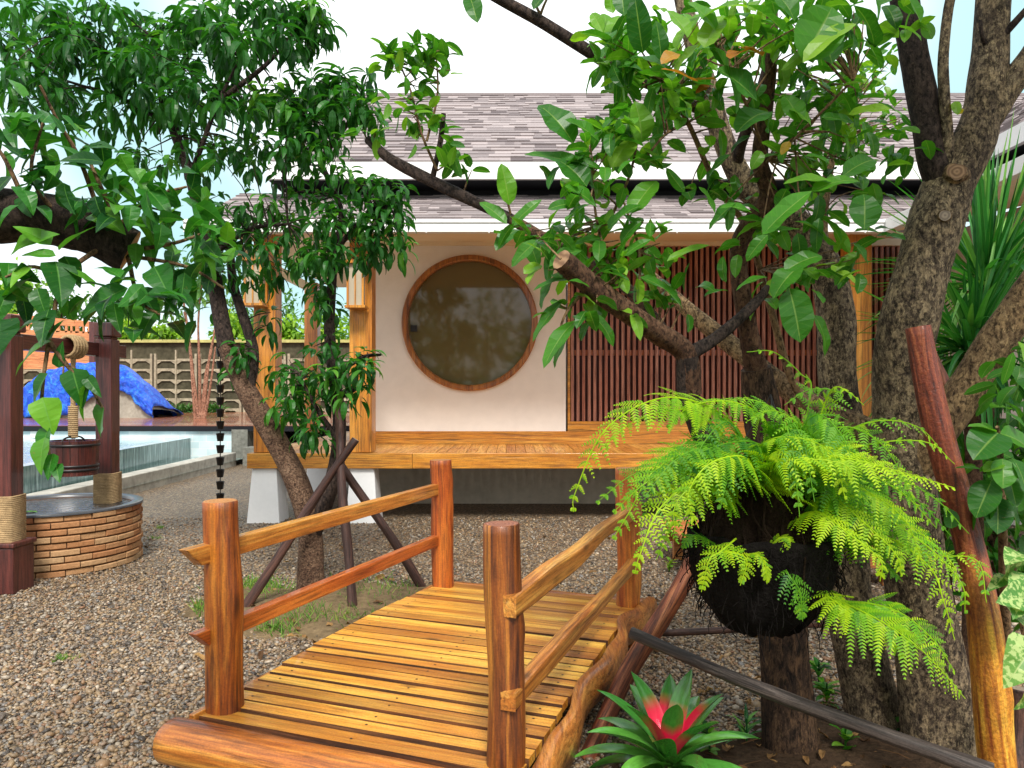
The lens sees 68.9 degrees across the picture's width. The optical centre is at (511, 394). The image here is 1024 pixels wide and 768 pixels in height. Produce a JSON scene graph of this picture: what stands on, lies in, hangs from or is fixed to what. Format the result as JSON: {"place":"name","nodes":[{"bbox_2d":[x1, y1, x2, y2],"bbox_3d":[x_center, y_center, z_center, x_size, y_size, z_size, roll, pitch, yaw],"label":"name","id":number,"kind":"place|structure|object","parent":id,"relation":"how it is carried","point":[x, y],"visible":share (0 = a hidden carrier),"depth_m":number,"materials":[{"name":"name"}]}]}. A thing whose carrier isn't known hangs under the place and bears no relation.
{"place":"outdoors","nodes":[
{"label":"outdoors","id":0,"kind":"place"},
{"bbox_2d":[8,313,96,368],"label":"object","id":1,"kind":"object","parent":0,"point":[34,360],"visible":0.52,"depth_m":25.00,"materials":[{"name":"orange wood"}]},
{"bbox_2d":[23,412,349,425],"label":"pool deck floor","id":2,"kind":"structure","parent":0,"point":[230,419],"depth_m":19.55,"materials":[{"name":"brown wood"}]},
{"bbox_2d":[23,391,180,417],"bbox_3d":[-12.994,-0.046,23.620,4.227,1.503,2.000,0,0,0],"label":"concrete mound","id":3,"kind":"object","parent":2,"relation":"on","point":[129,408],"visible":0.14,"depth_m":22.62,"materials":[{"name":"beige concrete"}]},
{"bbox_2d":[23,362,183,417],"bbox_3d":[-12.985,-0.156,23.499,4.360,1.742,2.242,0,0,0],"label":"tarpaulin","id":4,"kind":"object","parent":3,"relation":"on","point":[142,392],"visible":0.45,"depth_m":22.47,"materials":[{"name":"blue plastic"}]},
{"bbox_2d":[172,403,192,412],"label":"shrub","id":5,"kind":"object","parent":2,"relation":"on","point":[185,410],"visible":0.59,"depth_m":29.09,"materials":[{"name":"green plant"}]},
{"bbox_2d":[23,426,349,430],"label":"pool deck kerb","id":6,"kind":"structure","parent":2,"relation":"attached to","point":[150,428],"depth_m":16.92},
{"bbox_2d":[150,257,242,418],"bbox_3d":[-9.310,-1.877,22.005,2.976,5.175,2.150,0,0,0],"label":"deck tree","id":7,"kind":"object","parent":2,"relation":"on","point":[200,402],"visible":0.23,"depth_m":21.96,"materials":[{"name":"pink plant"}]},
{"bbox_2d":[207,400,232,412],"bbox_3d":[-11.615,0.487,29.176,1.473,0.644,1.406,0,0,-16],"label":"shrub","id":8,"kind":"object","parent":2,"relation":"on","point":[214,407],"visible":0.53,"depth_m":29.08,"materials":[{"name":"green plant"}]},
{"bbox_2d":[177,581,431,642],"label":"dirt ground","id":9,"kind":"structure","parent":0,"point":[319,628],"depth_m":5.26,"materials":[{"name":"brown soil"}]},
{"bbox_2d":[244,437,358,606],"bbox_3d":[-1.551,0.952,5.436,0.090,1.488,0.098,34,-6,-9],"label":"support stake","id":10,"kind":"object","parent":9,"relation":"on","point":[254,593],"visible":0.8,"depth_m":5.42,"materials":[{"name":"brown wood"}]},
{"bbox_2d":[334,397,356,606],"bbox_3d":[-1.225,0.795,5.455,0.092,1.594,0.090,0,-13,-30],"label":"support stake","id":11,"kind":"object","parent":9,"relation":"on","point":[346,528],"visible":0.71,"depth_m":5.42,"materials":[{"name":"brown wood"}]},
{"bbox_2d":[345,465,425,586],"bbox_3d":[-0.999,1.046,5.840,0.093,1.230,0.093,-33,10,-15],"label":"support stake","id":12,"kind":"object","parent":9,"relation":"on","point":[390,536],"visible":0.64,"depth_m":5.81,"materials":[{"name":"brown wood"}]},
{"bbox_2d":[0,433,1023,767],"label":"gravel ground","id":13,"kind":"structure","parent":0,"point":[184,499],"depth_m":7.24,"materials":[{"name":"grey gravel"}]},
{"bbox_2d":[0,256,52,329],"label":"background tree","id":14,"kind":"object","parent":13,"relation":"on","point":[13,310],"visible":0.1,"depth_m":32.98,"materials":[{"name":"green plant"}]},
{"bbox_2d":[0,314,125,594],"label":"well hoist","id":15,"kind":"object","parent":13,"relation":"on","point":[17,556],"visible":0.95,"depth_m":5.94,"materials":[{"name":"red wood"}]},
{"bbox_2d":[61,334,88,438],"bbox_3d":[-3.950,-0.071,6.720,0.194,0.938,0.218,0,0,0],"label":"well rope","id":16,"kind":"object","parent":15,"relation":"attached to","point":[80,348],"visible":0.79,"depth_m":6.69,"materials":[{"name":"fabric"}]},
{"bbox_2d":[47,436,100,476],"bbox_3d":[-3.950,0.544,6.720,0.434,0.352,0.434,0,0,0],"label":"bucket","id":17,"kind":"object","parent":16,"relation":"hanging from","point":[78,457],"visible":0.73,"depth_m":6.57,"materials":[{"name":"red wood"}]},
{"bbox_2d":[35,269,91,330],"bbox_3d":[-21.817,-2.362,35.987,2.913,7.844,3.092,0,0,41],"label":"background tree","id":18,"kind":"object","parent":13,"relation":"on","point":[59,314],"visible":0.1,"depth_m":35.94,"materials":[{"name":"green plant"}]},
{"bbox_2d":[26,493,142,578],"bbox_3d":[-4.250,1.278,6.920,1.496,0.544,1.496,0,0,0],"label":"brick well","id":19,"kind":"object","parent":13,"relation":"on","point":[73,543],"visible":0.78,"depth_m":6.47,"materials":[{"name":"brick"}]},
{"bbox_2d":[26,497,130,513],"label":"water","id":20,"kind":"structure","parent":19,"relation":"in","point":[54,505],"depth_m":7.04,"materials":[{"name":"black liquid"}]},
{"bbox_2d":[85,297,129,338],"bbox_3d":[-20.687,-1.844,38.160,2.567,6.807,2.581,0,0,-22],"label":"background tree","id":21,"kind":"object","parent":13,"relation":"on","point":[94,319],"visible":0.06,"depth_m":37.80,"materials":[{"name":"green plant"}]},
{"bbox_2d":[0,78,253,482],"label":"overhanging tree","id":22,"kind":"object","parent":13,"relation":"on","point":[94,226],"visible":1,"depth_m":1.72,"materials":[{"name":"green plant"}]},
{"bbox_2d":[118,318,146,339],"bbox_3d":[-17.286,-1.056,34.045,2.361,5.232,2.489,0,0,0],"label":"background tree","id":23,"kind":"object","parent":13,"relation":"on","point":[124,334],"visible":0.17,"depth_m":33.42,"materials":[{"name":"green plant"}]},
{"bbox_2d":[23,430,253,495],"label":"swimming pool","id":24,"kind":"structure","parent":13,"relation":"on","point":[185,455],"depth_m":14.54,"materials":[{"name":"tile"}]},
{"bbox_2d":[23,438,177,463],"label":"pool water","id":25,"kind":"structure","parent":24,"relation":"in","point":[29,442],"depth_m":15.52,"materials":[{"name":"teal liquid"}]},
{"bbox_2d":[145,316,193,339],"bbox_3d":[-15.711,-1.047,33.992,2.251,5.214,2.608,0,0,43],"label":"background tree","id":26,"kind":"object","parent":13,"relation":"on","point":[167,334],"visible":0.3,"depth_m":33.71,"materials":[{"name":"green plant"}]},
{"bbox_2d":[23,340,349,432],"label":"boundary wall","id":27,"kind":"structure","parent":13,"relation":"on","point":[162,367],"depth_m":30.12,"materials":[{"name":"beige concrete"}]},
{"bbox_2d":[0,0,419,589],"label":"garden tree","id":28,"kind":"object","parent":13,"relation":"on","point":[68,41],"visible":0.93,"depth_m":5.59,"materials":[{"name":"green plant"}]},
{"bbox_2d":[206,309,253,339],"bbox_3d":[-12.720,-1.263,34.225,2.686,5.647,2.558,0,0,0],"label":"background tree","id":29,"kind":"object","parent":13,"relation":"on","point":[237,331],"visible":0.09,"depth_m":33.90,"materials":[{"name":"green plant"}]},
{"bbox_2d":[210,295,253,339],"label":"background tree","id":30,"kind":"object","parent":13,"relation":"on","point":[230,301],"visible":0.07,"depth_m":41.86,"materials":[{"name":"green plant"}]},
{"bbox_2d":[51,525,418,662],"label":"grass","id":31,"kind":"structure","parent":13,"relation":"on","point":[274,626],"depth_m":5.21,"materials":[{"name":"green plant"}]},
{"bbox_2d":[282,287,299,329],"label":"background tree","id":32,"kind":"object","parent":13,"relation":"on","point":[286,309],"visible":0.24,"depth_m":41.82,"materials":[{"name":"green plant"}]},
{"bbox_2d":[282,311,303,339],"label":"background tree","id":33,"kind":"object","parent":13,"relation":"on","point":[289,330],"visible":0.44,"depth_m":34.59,"materials":[{"name":"green plant"}]},
{"bbox_2d":[295,313,349,339],"bbox_3d":[-8.615,-1.246,34.954,3.069,5.612,2.014,0,0,-29],"label":"background tree","id":34,"kind":"object","parent":13,"relation":"on","point":[341,327],"visible":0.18,"depth_m":34.92,"materials":[{"name":"green plant"}]},
{"bbox_2d":[340,302,349,339],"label":"background tree","id":35,"kind":"object","parent":13,"relation":"on","point":[346,316],"visible":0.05,"depth_m":36.69,"materials":[{"name":"green plant"}]},
{"bbox_2d":[153,459,656,767],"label":"footbridge","id":36,"kind":"object","parent":13,"relation":"on","point":[503,665],"visible":0.98,"depth_m":3.08,"materials":[{"name":"brown wood"}]},
{"bbox_2d":[152,535,909,767],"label":"fallen leaves","id":37,"kind":"object","parent":13,"relation":"on","point":[700,690],"visible":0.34,"depth_m":3.70,"materials":[{"name":"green plant"}]},
{"bbox_2d":[183,93,1023,524],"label":"house","id":38,"kind":"structure","parent":13,"relation":"on","point":[481,397],"depth_m":10.77,"materials":[{"name":"white paint"}]},
{"bbox_2d":[216,252,224,498],"bbox_3d":[-3.368,-0.175,8.620,0.100,3.410,0.097,0,0,0],"label":"rain chain","id":39,"kind":"object","parent":38,"relation":"hanging from","point":[220,435],"visible":0.47,"depth_m":8.59,"materials":[{"name":"metal"}]},
{"bbox_2d":[242,257,268,307],"bbox_3d":[-3.068,-1.336,8.943,0.271,0.562,0.297,0,0,0],"label":"wall lantern","id":40,"kind":"object","parent":38,"relation":"attached to","point":[250,299],"depth_m":8.84,"materials":[{"name":"beige paper"}]},
{"bbox_2d":[345,260,368,309],"bbox_3d":[-1.856,-1.310,8.946,0.259,0.563,0.290,0,0,0],"label":"wall lantern","id":41,"kind":"object","parent":38,"relation":"attached to","point":[356,292],"depth_m":8.85,"materials":[{"name":"beige paper"}]},
{"bbox_2d":[401,255,537,390],"bbox_3d":[-0.609,-1.034,10.813,1.961,1.961,0.175,0,0,0],"label":"window","id":42,"kind":"structure","parent":38,"relation":"in","point":[468,322],"depth_m":10.83,"materials":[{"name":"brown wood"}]},
{"bbox_2d":[580,557,693,760],"bbox_3d":[0.574,1.165,3.337,0.111,0.987,0.112,39,-16,-21],"label":"support pole","id":43,"kind":"object","parent":13,"relation":"on","point":[656,625],"visible":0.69,"depth_m":3.31,"materials":[{"name":"brown wood"}]},
{"bbox_2d":[665,557,679,571],"bbox_3d":[1.389,1.482,6.509,0.137,0.116,0.159,0,0,27],"label":"ground plant","id":44,"kind":"object","parent":13,"relation":"on","point":[669,566],"visible":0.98,"depth_m":6.50,"materials":[{"name":"green plant"}]},
{"bbox_2d":[662,520,883,585],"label":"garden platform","id":45,"kind":"structure","parent":13,"relation":"on","point":[675,546],"depth_m":7.00,"materials":[{"name":"brown wood"}]},
{"bbox_2d":[810,657,832,682],"bbox_3d":[1.653,1.481,4.011,0.120,0.119,0.185,0,0,-20],"label":"ground plant","id":46,"kind":"object","parent":13,"relation":"on","point":[817,667],"visible":0.89,"depth_m":4.00,"materials":[{"name":"green plant"}]},
{"bbox_2d":[850,210,1023,670],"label":"strap leaf plant","id":47,"kind":"object","parent":13,"relation":"on","point":[978,310],"visible":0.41,"depth_m":3.86,"materials":[{"name":"green plant"}]},
{"bbox_2d":[851,105,1023,549],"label":"strap leaf plant","id":48,"kind":"object","parent":13,"relation":"on","point":[983,222],"visible":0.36,"depth_m":4.21,"materials":[{"name":"green plant"}]},
{"bbox_2d":[871,344,1023,627],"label":"dark shrub","id":49,"kind":"object","parent":13,"relation":"on","point":[1018,398],"visible":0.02,"depth_m":4.48,"materials":[{"name":"green plant"}]},
{"bbox_2d":[936,400,1023,631],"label":"dark shrub","id":50,"kind":"object","parent":13,"relation":"on","point":[992,550],"visible":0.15,"depth_m":4.14,"materials":[{"name":"green plant"}]},
{"bbox_2d":[0,0,1023,339],"label":"sky","id":51,"kind":"structure","parent":0,"point":[504,52],"materials":[{"name":"white"}]},
{"bbox_2d":[601,704,952,767],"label":"soil ground","id":52,"kind":"structure","parent":0,"point":[738,753],"depth_m":3.14,"materials":[{"name":"brown soil"}]},
{"bbox_2d":[339,12,820,754],"bbox_3d":[0.179,-0.488,3.062,2.197,4.200,1.124,0,0,12],"label":"sawn limb tree","id":53,"kind":"object","parent":52,"relation":"on","point":[621,132],"visible":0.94,"depth_m":2.88,"materials":[{"name":"green plant"}]},
{"bbox_2d":[662,620,832,636],"bbox_3d":[1.069,1.073,3.430,0.755,0.049,0.046,-6,-1,11],"label":"support pole","id":54,"kind":"object","parent":53,"relation":"attached to","point":[690,631],"visible":0.38,"depth_m":3.46,"materials":[{"name":"brown wood"}]},
{"bbox_2d":[569,350,992,699],"bbox_3d":[0.812,0.368,2.398,1.117,1.057,0.899,0,0,-32],"label":"potted fern","id":55,"kind":"object","parent":53,"relation":"hanging from","point":[769,534],"visible":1,"depth_m":2.36,"materials":[{"name":"green plant"}]},
{"bbox_2d":[575,669,759,767],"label":"bromeliad","id":56,"kind":"object","parent":52,"relation":"on","point":[663,734],"visible":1,"depth_m":2.86,"materials":[{"name":"green plant"}]},
{"bbox_2d":[700,720,719,754],"bbox_3d":[0.841,1.470,3.207,0.105,0.141,0.142,0,0,0],"label":"ground plant","id":57,"kind":"object","parent":52,"relation":"on","point":[708,730],"visible":0.38,"depth_m":3.20,"materials":[{"name":"green plant"}]},
{"bbox_2d":[463,0,963,731],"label":"curving trunk tree","id":58,"kind":"object","parent":52,"relation":"on","point":[821,30],"visible":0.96,"depth_m":2.83,"materials":[{"name":"green plant"}]},
{"bbox_2d":[725,703,760,743],"bbox_3d":[1.036,1.466,3.329,0.245,0.147,0.124,0,0,-18],"label":"ground plant","id":59,"kind":"object","parent":52,"relation":"on","point":[748,727],"visible":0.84,"depth_m":3.31,"materials":[{"name":"green plant"}]},
{"bbox_2d":[629,627,993,767],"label":"support pole","id":60,"kind":"object","parent":52,"relation":"on","point":[918,746],"visible":1,"depth_m":2.58,"materials":[{"name":"grey wood"}]},
{"bbox_2d":[813,680,840,708],"bbox_3d":[1.563,1.478,3.702,0.157,0.125,0.170,0,0,0],"label":"ground plant","id":61,"kind":"object","parent":52,"relation":"on","point":[825,688],"visible":0.92,"depth_m":3.69,"materials":[{"name":"green plant"}]},
{"bbox_2d":[641,0,1023,756],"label":"forked tree","id":62,"kind":"object","parent":52,"relation":"on","point":[951,162],"visible":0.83,"depth_m":2.95,"materials":[{"name":"brown plant"}]},
{"bbox_2d":[936,351,948,384],"bbox_3d":[1.853,-0.107,3.265,0.091,0.408,0.097,-15,-9,37],"label":"support pole","id":63,"kind":"object","parent":62,"relation":"attached to","point":[945,376],"visible":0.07,"depth_m":3.23,"materials":[{"name":"brown wood"}]},
{"bbox_2d":[828,724,859,749],"bbox_3d":[1.433,1.476,3.183,0.128,0.128,0.106,0,0,-27],"label":"ground plant","id":64,"kind":"object","parent":52,"relation":"on","point":[846,735],"visible":0.84,"depth_m":3.19,"materials":[{"name":"green plant"}]},
{"bbox_2d":[905,325,1017,767],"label":"support pole","id":65,"kind":"object","parent":52,"relation":"on","point":[993,710],"visible":0.94,"depth_m":2.54,"materials":[{"name":"brown wood"}]},
{"bbox_2d":[944,342,1023,641],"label":"leafy shrub","id":66,"kind":"object","parent":52,"relation":"on","point":[1002,468],"visible":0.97,"depth_m":2.42,"materials":[{"name":"green plant"}]},
{"bbox_2d":[987,546,1023,709],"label":"variegated plant","id":67,"kind":"object","parent":52,"relation":"on","point":[1011,597],"visible":0.99,"depth_m":2.33,"materials":[{"name":"green plant"}]},
{"bbox_2d":[1012,685,1023,767],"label":"support pole","id":68,"kind":"object","parent":52,"relation":"on","point":[1018,692],"visible":0.31,"depth_m":2.74,"materials":[{"name":"brown wood"}]}
]}

